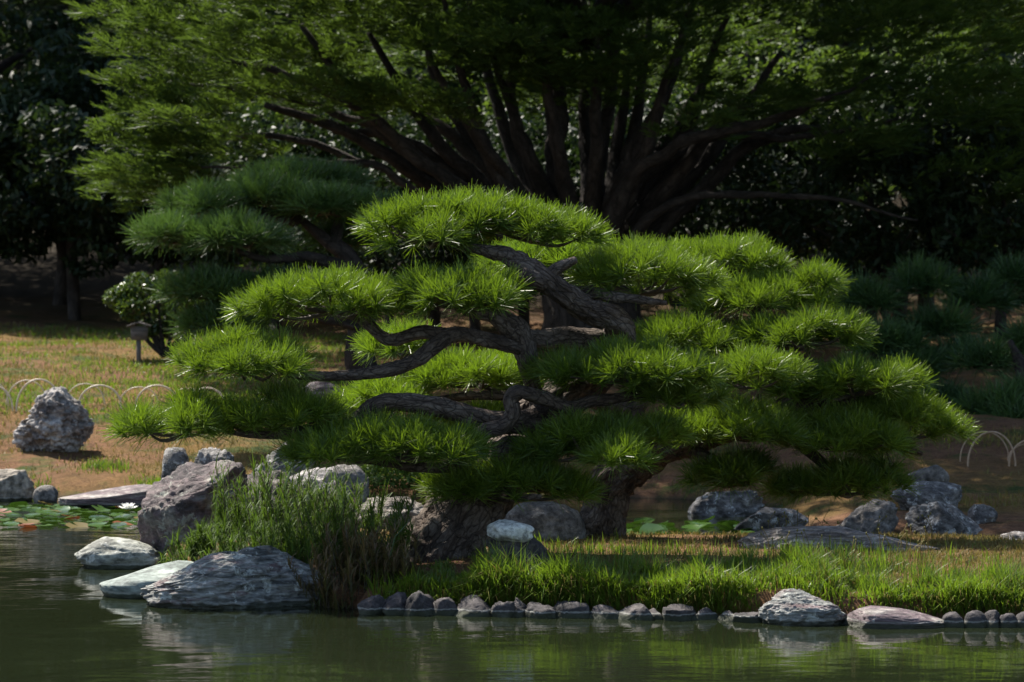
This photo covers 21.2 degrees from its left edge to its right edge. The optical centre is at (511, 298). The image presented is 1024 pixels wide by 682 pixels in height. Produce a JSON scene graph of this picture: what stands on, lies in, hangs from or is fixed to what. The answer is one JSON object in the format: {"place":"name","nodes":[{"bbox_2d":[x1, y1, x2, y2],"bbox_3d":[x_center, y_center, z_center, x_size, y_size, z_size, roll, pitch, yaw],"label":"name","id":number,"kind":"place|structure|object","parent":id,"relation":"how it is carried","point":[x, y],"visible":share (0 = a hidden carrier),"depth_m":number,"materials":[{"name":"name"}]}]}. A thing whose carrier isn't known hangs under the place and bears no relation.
{"place":"outdoors","nodes":[
{"label":"outdoors","id":0,"kind":"place"},
{"bbox_2d":[0,323,384,425],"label":"lawn grass","id":1,"kind":"structure","parent":0,"point":[131,365],"depth_m":29.73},
{"bbox_2d":[0,321,406,477],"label":"dry lawn grass","id":2,"kind":"structure","parent":0,"point":[95,371],"depth_m":29.18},
{"bbox_2d":[0,496,1023,681],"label":"water","id":3,"kind":"structure","parent":0,"point":[63,618],"depth_m":12.97,"materials":[{"name":"liquid"}]},
{"bbox_2d":[0,469,34,501],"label":"boulder","id":4,"kind":"object","parent":3,"relation":"in","point":[16,485],"visible":0.8,"depth_m":22.05,"materials":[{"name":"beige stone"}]},
{"bbox_2d":[58,484,151,507],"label":"slab","id":5,"kind":"structure","parent":3,"relation":"on","point":[119,496],"depth_m":21.37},
{"bbox_2d":[74,537,161,569],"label":"boulder","id":6,"kind":"object","parent":3,"relation":"in","point":[105,553],"visible":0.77,"depth_m":16.55,"materials":[{"name":"grey stone"}]},
{"bbox_2d":[99,560,192,598],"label":"slab","id":7,"kind":"structure","parent":3,"relation":"on","point":[130,586],"depth_m":14.97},
{"bbox_2d":[140,545,327,608],"bbox_3d":[-1.489,1.567,14.707,1.014,0.442,0.629,0,0,0],"label":"boulder","id":8,"kind":"object","parent":3,"relation":"in","point":[252,577],"visible":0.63,"depth_m":14.51,"materials":[{"name":"stone"}]},
{"bbox_2d":[490,601,515,617],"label":"edging stone","id":9,"kind":"object","parent":3,"relation":"in","point":[507,609],"visible":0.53,"depth_m":14.05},
{"bbox_2d":[525,602,555,618],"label":"edging stone","id":10,"kind":"object","parent":3,"relation":"in","point":[537,610],"visible":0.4,"depth_m":14.01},
{"bbox_2d":[589,604,618,618],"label":"edging stone","id":11,"kind":"object","parent":3,"relation":"in","point":[600,611],"visible":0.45,"depth_m":13.99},
{"bbox_2d":[639,523,664,532],"bbox_3d":[0.981,1.626,19.101,0.183,0.013,0.184,-5,35,-8],"label":"lily pad","id":12,"kind":"object","parent":3,"relation":"on","point":[650,527],"visible":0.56,"depth_m":19.13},
{"bbox_2d":[662,604,695,620],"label":"edging stone","id":13,"kind":"object","parent":3,"relation":"in","point":[677,612],"visible":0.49,"depth_m":13.90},
{"bbox_2d":[717,610,733,621],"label":"edging stone","id":14,"kind":"object","parent":3,"relation":"in","point":[726,615],"visible":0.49,"depth_m":13.92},
{"bbox_2d":[733,612,761,622],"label":"edging stone","id":15,"kind":"object","parent":3,"relation":"in","point":[749,617],"visible":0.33,"depth_m":13.82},
{"bbox_2d":[758,588,845,625],"bbox_3d":[1.468,1.598,13.788,0.450,0.259,0.270,0,0,0],"label":"boulder","id":16,"kind":"object","parent":3,"relation":"in","point":[791,607],"visible":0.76,"depth_m":13.71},
{"bbox_2d":[842,605,944,628],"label":"slab","id":17,"kind":"structure","parent":3,"relation":"on","point":[875,617],"depth_m":13.58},
{"bbox_2d":[942,612,964,627],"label":"edging stone","id":18,"kind":"object","parent":3,"relation":"in","point":[952,619],"visible":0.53,"depth_m":13.61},
{"bbox_2d":[964,610,986,627],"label":"edging stone","id":19,"kind":"object","parent":3,"relation":"in","point":[975,619],"visible":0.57,"depth_m":13.60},
{"bbox_2d":[985,610,999,627],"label":"edging stone","id":20,"kind":"object","parent":3,"relation":"in","point":[992,616],"visible":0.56,"depth_m":13.62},
{"bbox_2d":[999,613,1016,627],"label":"edging stone","id":21,"kind":"object","parent":3,"relation":"in","point":[1007,620],"visible":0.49,"depth_m":13.61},
{"bbox_2d":[0,0,1023,620],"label":"ground","id":22,"kind":"structure","parent":0,"point":[26,292],"depth_m":25.10,"materials":[{"name":"soil"}]},
{"bbox_2d":[15,379,54,410],"bbox_3d":[-4.607,0.981,26.600,0.463,0.399,0.018,0,0,0],"label":"bamboo hoop","id":23,"kind":"object","parent":22,"relation":"on","point":[27,383],"visible":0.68,"depth_m":26.59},
{"bbox_2d":[33,485,57,501],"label":"stone","id":24,"kind":"object","parent":22,"relation":"on","point":[46,493],"visible":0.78,"depth_m":21.96,"materials":[{"name":"grey stone"}]},
{"bbox_2d":[12,386,94,451],"bbox_3d":[-4.141,1.142,24.657,0.758,0.705,0.569,0,0,0],"label":"boulder","id":25,"kind":"object","parent":22,"relation":"on","point":[58,419],"visible":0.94,"depth_m":24.50,"materials":[{"name":"grey stone"}]},
{"bbox_2d":[0,103,110,259],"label":"evergreen bush","id":26,"kind":"object","parent":22,"relation":"on","point":[6,214],"visible":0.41,"depth_m":38.18,"materials":[{"name":"green plant"}]},
{"bbox_2d":[0,0,119,241],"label":"broadleaf tree","id":27,"kind":"object","parent":22,"relation":"on","point":[8,61],"visible":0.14,"depth_m":41.73,"materials":[{"name":"green plant"}]},
{"bbox_2d":[14,455,160,491],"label":"shore weeds","id":28,"kind":"object","parent":22,"relation":"on","point":[104,466],"visible":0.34,"depth_m":23.35,"materials":[{"name":"green plant"}]},
{"bbox_2d":[0,2,194,304],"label":"broadleaf tree","id":29,"kind":"object","parent":22,"relation":"on","point":[61,45],"visible":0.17,"depth_m":40.18,"materials":[{"name":"green plant"}]},
{"bbox_2d":[0,62,199,320],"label":"broadleaf tree","id":30,"kind":"object","parent":22,"relation":"on","point":[39,120],"visible":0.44,"depth_m":38.58,"materials":[{"name":"green plant"}]},
{"bbox_2d":[0,0,232,243],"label":"broadleaf tree","id":31,"kind":"object","parent":22,"relation":"on","point":[46,2],"visible":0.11,"depth_m":48.69,"materials":[{"name":"green plant"}]},
{"bbox_2d":[35,111,228,316],"bbox_3d":[-5.123,-0.893,38.122,3.002,3.621,3.548,0,0,-9],"label":"evergreen bush","id":32,"kind":"object","parent":22,"relation":"on","point":[87,204],"visible":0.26,"depth_m":37.49,"materials":[{"name":"green plant"}]},
{"bbox_2d":[127,321,151,363],"bbox_3d":[-4.229,0.547,30.980,0.262,0.567,0.140,0,0,0],"label":"notice sign","id":33,"kind":"object","parent":22,"relation":"on","point":[139,334],"visible":1,"depth_m":30.96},
{"bbox_2d":[101,268,212,357],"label":"camellia shrub","id":34,"kind":"object","parent":22,"relation":"on","point":[124,297],"visible":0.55,"depth_m":31.45,"materials":[{"name":"green plant"}]},
{"bbox_2d":[161,447,188,478],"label":"stone","id":35,"kind":"object","parent":22,"relation":"on","point":[173,460],"visible":0.42,"depth_m":17.99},
{"bbox_2d":[157,512,222,564],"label":"reed clump","id":36,"kind":"object","parent":22,"relation":"on","point":[198,539],"visible":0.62,"depth_m":15.72,"materials":[{"name":"green plant"}]},
{"bbox_2d":[137,460,249,558],"bbox_3d":[-1.972,1.397,16.885,0.673,0.788,0.538,0,0,0],"label":"boulder","id":37,"kind":"object","parent":22,"relation":"on","point":[182,495],"visible":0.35,"depth_m":16.74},
{"bbox_2d":[194,447,233,464],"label":"boulder","id":38,"kind":"object","parent":22,"relation":"on","point":[206,455],"visible":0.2,"depth_m":18.21,"materials":[{"name":"stone"}]},
{"bbox_2d":[126,4,337,277],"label":"broadleaf tree","id":39,"kind":"object","parent":22,"relation":"on","point":[277,119],"visible":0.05,"depth_m":40.40,"materials":[{"name":"green plant"}]},
{"bbox_2d":[177,507,299,560],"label":"reed clump","id":40,"kind":"object","parent":22,"relation":"on","point":[233,542],"visible":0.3,"depth_m":15.35,"materials":[{"name":"green plant"}]},
{"bbox_2d":[162,104,358,328],"bbox_3d":[-3.208,-0.852,37.646,3.548,3.621,3.002,0,0,20],"label":"evergreen bush","id":41,"kind":"object","parent":22,"relation":"on","point":[304,150],"visible":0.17,"depth_m":37.08,"materials":[{"name":"green plant"}]},
{"bbox_2d":[209,450,320,552],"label":"reed clump","id":42,"kind":"object","parent":22,"relation":"on","point":[235,512],"visible":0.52,"depth_m":15.89,"materials":[{"name":"green plant"}]},
{"bbox_2d":[115,149,416,402],"bbox_3d":[-2.208,-0.186,25.873,2.121,2.547,3.011,0,0,36],"label":"black pine","id":43,"kind":"object","parent":22,"relation":"on","point":[333,195],"visible":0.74,"depth_m":25.47,"materials":[{"name":"green plant"}]},
{"bbox_2d":[247,470,305,525],"bbox_3d":[-1.539,1.436,17.301,0.578,0.695,0.404,0,0,0],"label":"boulder","id":44,"kind":"object","parent":22,"relation":"on","point":[277,472],"visible":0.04,"depth_m":17.25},
{"bbox_2d":[248,444,315,475],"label":"boulder","id":45,"kind":"object","parent":22,"relation":"on","point":[280,463],"visible":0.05,"depth_m":18.53,"materials":[{"name":"stone"}]},
{"bbox_2d":[232,456,368,540],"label":"reed clump","id":46,"kind":"object","parent":22,"relation":"on","point":[267,509],"visible":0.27,"depth_m":15.71,"materials":[{"name":"green plant"}]},
{"bbox_2d":[235,500,372,569],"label":"reed clump","id":47,"kind":"object","parent":22,"relation":"on","point":[288,544],"visible":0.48,"depth_m":15.08,"materials":[{"name":"green plant"}]},
{"bbox_2d":[177,0,439,127],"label":"broadleaf tree","id":48,"kind":"object","parent":22,"relation":"on","point":[299,20],"visible":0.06,"depth_m":50.43,"materials":[{"name":"green plant"}]},
{"bbox_2d":[290,467,337,519],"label":"boulder","id":49,"kind":"object","parent":22,"relation":"on","point":[320,474],"visible":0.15,"depth_m":17.92,"materials":[{"name":"grey stone"}]},
{"bbox_2d":[215,100,427,333],"bbox_3d":[-2.260,-0.823,36.341,3.422,3.621,2.912,0,0,-11],"label":"evergreen bush","id":50,"kind":"object","parent":22,"relation":"on","point":[355,149],"visible":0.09,"depth_m":36.09,"materials":[{"name":"green plant"}]},
{"bbox_2d":[302,381,340,400],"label":"stone","id":51,"kind":"object","parent":22,"relation":"on","point":[320,385],"visible":0.31,"depth_m":27.14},
{"bbox_2d":[257,467,399,556],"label":"reed clump","id":52,"kind":"object","parent":22,"relation":"on","point":[301,501],"visible":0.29,"depth_m":15.47,"materials":[{"name":"green plant"}]},
{"bbox_2d":[286,514,398,608],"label":"withered clump","id":53,"kind":"object","parent":22,"relation":"on","point":[349,570],"visible":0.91,"depth_m":14.51,"materials":[{"name":"brown plant"}]},
{"bbox_2d":[331,464,369,511],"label":"stone","id":54,"kind":"object","parent":22,"relation":"on","point":[354,476],"visible":0.28,"depth_m":19.97,"materials":[{"name":"grey stone"}]},
{"bbox_2d":[296,483,422,564],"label":"reed clump","id":55,"kind":"object","parent":22,"relation":"on","point":[370,516],"visible":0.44,"depth_m":15.07,"materials":[{"name":"green plant"}]},
{"bbox_2d":[357,594,384,614],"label":"edging stone","id":56,"kind":"object","parent":22,"relation":"on","point":[372,605],"visible":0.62,"depth_m":14.17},
{"bbox_2d":[338,527,426,588],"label":"withered clump","id":57,"kind":"object","parent":22,"relation":"on","point":[403,563],"visible":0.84,"depth_m":14.47,"materials":[{"name":"brown plant"}]},
{"bbox_2d":[273,160,494,326],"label":"evergreen bush","id":58,"kind":"object","parent":22,"relation":"on","point":[385,182],"visible":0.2,"depth_m":33.10,"materials":[{"name":"green plant"}]},
{"bbox_2d":[355,496,423,528],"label":"boulder","id":59,"kind":"object","parent":22,"relation":"on","point":[417,508],"visible":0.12,"depth_m":17.30,"materials":[{"name":"grey stone"}]},
{"bbox_2d":[382,592,407,614],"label":"edging stone","id":60,"kind":"object","parent":22,"relation":"on","point":[395,603],"visible":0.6,"depth_m":14.16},
{"bbox_2d":[360,461,431,489],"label":"azalea bush","id":61,"kind":"object","parent":22,"relation":"on","point":[379,472],"visible":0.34,"depth_m":22.54,"materials":[{"name":"green plant"}]},
{"bbox_2d":[288,0,543,267],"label":"broadleaf tree","id":62,"kind":"object","parent":22,"relation":"on","point":[408,71],"visible":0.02,"depth_m":41.90,"materials":[{"name":"green plant"}]},
{"bbox_2d":[96,180,741,562],"bbox_3d":[-0.481,0.550,15.385,3.594,2.493,1.799,0,0,0],"label":"black pine","id":63,"kind":"object","parent":22,"relation":"on","point":[506,460],"visible":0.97,"depth_m":15.19,"materials":[{"name":"green plant"}]},
{"bbox_2d":[404,590,435,615],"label":"edging stone","id":64,"kind":"object","parent":22,"relation":"on","point":[419,603],"visible":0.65,"depth_m":14.12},
{"bbox_2d":[358,109,507,326],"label":"evergreen bush","id":65,"kind":"object","parent":22,"relation":"on","point":[434,315],"visible":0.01,"depth_m":37.59,"materials":[{"name":"green plant"}]},
{"bbox_2d":[433,597,457,615],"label":"edging stone","id":66,"kind":"object","parent":22,"relation":"on","point":[444,606],"visible":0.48,"depth_m":14.13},
{"bbox_2d":[454,594,490,616],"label":"edging stone","id":67,"kind":"object","parent":22,"relation":"on","point":[473,606],"visible":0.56,"depth_m":14.10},
{"bbox_2d":[375,119,580,343],"bbox_3d":[-0.246,-0.620,34.529,2.679,3.332,3.148,0,0,-43],"label":"evergreen bush","id":68,"kind":"object","parent":22,"relation":"on","point":[538,128],"visible":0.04,"depth_m":34.44,"materials":[{"name":"green plant"}]},
{"bbox_2d":[0,0,1019,202],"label":"hillside wood","id":69,"kind":"object","parent":22,"relation":"on","point":[8,71],"depth_m":56.22,"materials":[{"name":"green plant"}]},
{"bbox_2d":[449,104,579,328],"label":"evergreen bush","id":70,"kind":"object","parent":22,"relation":"on","point":[498,147],"visible":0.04,"depth_m":36.47,"materials":[{"name":"green plant"}]},
{"bbox_2d":[486,519,546,566],"bbox_3d":[0.020,1.375,14.887,0.348,0.343,0.302,0,0,-35],"label":"boulder","id":71,"kind":"object","parent":22,"relation":"on","point":[510,533],"visible":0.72,"depth_m":14.78,"materials":[{"name":"stone"}]},
{"bbox_2d":[514,598,526,616],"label":"edging stone","id":72,"kind":"object","parent":22,"relation":"on","point":[521,607],"visible":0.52,"depth_m":14.07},
{"bbox_2d":[462,170,579,349],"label":"evergreen bush","id":73,"kind":"object","parent":22,"relation":"on","point":[577,192],"visible":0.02,"depth_m":33.62,"materials":[{"name":"green plant"}]},
{"bbox_2d":[424,0,635,120],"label":"broadleaf tree","id":74,"kind":"object","parent":22,"relation":"on","point":[473,80],"visible":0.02,"depth_m":49.61,"materials":[{"name":"green plant"}]},
{"bbox_2d":[61,0,1023,330],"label":"spreading conifer","id":75,"kind":"object","parent":22,"relation":"on","point":[649,180],"visible":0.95,"depth_m":30.53,"materials":[{"name":"green plant"}]},
{"bbox_2d":[503,501,585,540],"bbox_3d":[0.176,1.430,16.798,0.561,0.365,0.393,0,0,0],"label":"boulder","id":76,"kind":"object","parent":22,"relation":"on","point":[545,519],"visible":0.62,"depth_m":16.65,"materials":[{"name":"grey stone"}]},
{"bbox_2d":[554,600,589,617],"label":"edging stone","id":77,"kind":"object","parent":22,"relation":"on","point":[570,609],"visible":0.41,"depth_m":14.01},
{"bbox_2d":[486,3,717,297],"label":"broadleaf tree","id":78,"kind":"object","parent":22,"relation":"on","point":[678,89],"visible":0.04,"depth_m":40.22,"materials":[{"name":"green plant"}]},
{"bbox_2d":[530,82,711,242],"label":"evergreen bush","id":79,"kind":"object","parent":22,"relation":"on","point":[573,130],"visible":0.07,"depth_m":37.56,"materials":[{"name":"green plant"}]},
{"bbox_2d":[617,603,653,620],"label":"edging stone","id":80,"kind":"object","parent":22,"relation":"on","point":[637,611],"visible":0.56,"depth_m":13.94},
{"bbox_2d":[322,227,982,536],"bbox_3d":[0.862,0.572,16.981,4.180,2.148,1.850,0,0,0],"label":"black pine","id":81,"kind":"object","parent":22,"relation":"on","point":[848,418],"visible":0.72,"depth_m":16.81,"materials":[{"name":"green plant"}]},
{"bbox_2d":[358,534,1023,617],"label":"grass","id":82,"kind":"structure","parent":22,"relation":"on","point":[432,579],"depth_m":14.17,"materials":[{"name":"plant"}]},
{"bbox_2d":[574,122,815,321],"bbox_3d":[2.252,-0.570,33.358,3.011,3.187,2.563,0,0,-14],"label":"evergreen bush","id":83,"kind":"object","parent":22,"relation":"on","point":[729,219],"visible":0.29,"depth_m":32.95,"materials":[{"name":"green plant"}]},
{"bbox_2d":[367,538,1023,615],"bbox_3d":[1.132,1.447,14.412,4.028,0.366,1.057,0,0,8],"label":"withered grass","id":84,"kind":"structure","parent":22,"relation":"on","point":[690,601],"depth_m":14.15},
{"bbox_2d":[384,527,1023,584],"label":"dry turf","id":85,"kind":"structure","parent":22,"relation":"on","point":[977,560],"depth_m":15.91,"materials":[{"name":"green plant"}]},
{"bbox_2d":[691,607,718,619],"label":"edging stone","id":86,"kind":"object","parent":22,"relation":"on","point":[705,613],"visible":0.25,"depth_m":13.95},
{"bbox_2d":[687,490,764,516],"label":"boulder","id":87,"kind":"object","parent":22,"relation":"on","point":[724,506],"visible":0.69,"depth_m":20.54,"materials":[{"name":"stone"}]},
{"bbox_2d":[623,0,889,210],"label":"broadleaf tree","id":88,"kind":"object","parent":22,"relation":"on","point":[770,47],"visible":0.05,"depth_m":50.58,"materials":[{"name":"green plant"}]},
{"bbox_2d":[662,83,852,318],"bbox_3d":[3.192,-0.990,36.640,3.029,3.766,3.559,0,0,20],"label":"evergreen bush","id":89,"kind":"object","parent":22,"relation":"on","point":[772,151],"visible":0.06,"depth_m":35.49,"materials":[{"name":"green plant"}]},
{"bbox_2d":[649,0,883,271],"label":"broadleaf tree","id":90,"kind":"object","parent":22,"relation":"on","point":[746,49],"visible":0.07,"depth_m":40.75,"materials":[{"name":"green plant"}]},
{"bbox_2d":[731,507,807,530],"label":"boulder","id":91,"kind":"object","parent":22,"relation":"on","point":[760,518],"visible":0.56,"depth_m":19.22,"materials":[{"name":"stone"}]},
{"bbox_2d":[534,525,1022,579],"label":"grass tufts","id":92,"kind":"object","parent":22,"relation":"on","point":[860,548],"visible":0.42,"depth_m":15.54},
{"bbox_2d":[562,422,1023,509],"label":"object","id":93,"kind":"structure","parent":22,"relation":"on","point":[965,500],"depth_m":22.41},
{"bbox_2d":[738,526,939,551],"bbox_3d":[1.923,1.450,15.999,1.197,0.236,0.395,0,0,0],"label":"stone","id":94,"kind":"object","parent":22,"relation":"on","point":[840,533],"visible":0.54,"depth_m":15.87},
{"bbox_2d":[760,509,941,570],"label":"seed heads","id":95,"kind":"object","parent":22,"relation":"on","point":[900,537],"visible":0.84,"depth_m":15.22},
{"bbox_2d":[836,499,898,534],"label":"boulder","id":96,"kind":"object","parent":22,"relation":"on","point":[865,518],"visible":0.48,"depth_m":18.91,"materials":[{"name":"grey stone"}]},
{"bbox_2d":[744,117,1003,321],"bbox_3d":[4.283,-0.522,32.128,3.139,3.203,2.656,0,0,16],"label":"evergreen bush","id":97,"kind":"object","parent":22,"relation":"on","point":[876,253],"visible":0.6,"depth_m":31.61,"materials":[{"name":"green plant"}]},
{"bbox_2d":[742,62,1006,326],"bbox_3d":[5.151,-1.096,35.926,4.094,4.178,3.464,0,0,-40],"label":"evergreen bush","id":98,"kind":"object","parent":22,"relation":"on","point":[909,109],"visible":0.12,"depth_m":35.44,"materials":[{"name":"green plant"}]},
{"bbox_2d":[798,12,1013,309],"bbox_3d":[5.939,-2.117,39.397,3.876,5.242,3.871,0,0,22],"label":"broadleaf tree","id":99,"kind":"object","parent":22,"relation":"on","point":[810,64],"visible":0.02,"depth_m":39.40,"materials":[{"name":"green plant"}]},
{"bbox_2d":[795,0,1020,83],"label":"broadleaf tree","id":100,"kind":"object","parent":22,"relation":"on","point":[869,49],"visible":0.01,"depth_m":50.04,"materials":[{"name":"green plant"}]},
{"bbox_2d":[809,246,1023,399],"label":"black pine","id":101,"kind":"object","parent":22,"relation":"on","point":[922,277],"visible":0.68,"depth_m":26.94,"materials":[{"name":"green plant"}]},
{"bbox_2d":[820,1,1023,277],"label":"tree","id":102,"kind":"object","parent":22,"relation":"on","point":[885,56],"visible":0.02,"depth_m":42.81,"materials":[{"name":"green plant"}]},
{"bbox_2d":[891,481,962,509],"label":"boulder","id":103,"kind":"object","parent":22,"relation":"on","point":[944,492],"visible":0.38,"depth_m":20.03,"materials":[{"name":"stone"}]},
{"bbox_2d":[908,465,948,481],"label":"stone","id":104,"kind":"object","parent":22,"relation":"on","point":[936,473],"visible":0.59,"depth_m":21.55,"materials":[{"name":"grey stone"}]},
{"bbox_2d":[905,501,982,535],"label":"boulder","id":105,"kind":"object","parent":22,"relation":"on","point":[944,518],"visible":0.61,"depth_m":18.92,"materials":[{"name":"stone"}]},
{"bbox_2d":[875,103,1023,347],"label":"evergreen bush","id":106,"kind":"object","parent":22,"relation":"on","point":[943,196],"visible":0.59,"depth_m":30.67,"materials":[{"name":"green plant"}]},
{"bbox_2d":[886,48,1023,268],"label":"evergreen bush","id":107,"kind":"object","parent":22,"relation":"on","point":[1015,57],"visible":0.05,"depth_m":35.02,"materials":[{"name":"green plant"}]},
{"bbox_2d":[903,310,1023,418],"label":"black pine","id":108,"kind":"object","parent":22,"relation":"on","point":[1009,399],"visible":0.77,"depth_m":25.96,"materials":[{"name":"green plant"}]},
{"bbox_2d":[967,504,997,523],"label":"stone","id":109,"kind":"object","parent":22,"relation":"on","point":[980,513],"visible":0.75,"depth_m":19.23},
{"bbox_2d":[967,431,1015,466],"bbox_3d":[3.969,1.281,22.600,0.412,0.367,0.017,0,0,0],"label":"bamboo hoop","id":110,"kind":"object","parent":22,"relation":"on","point":[980,435],"visible":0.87,"depth_m":22.59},
{"bbox_2d":[999,531,1023,539],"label":"stone","id":111,"kind":"object","parent":22,"relation":"on","point":[1019,534],"visible":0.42,"depth_m":16.90,"materials":[{"name":"grey stone"}]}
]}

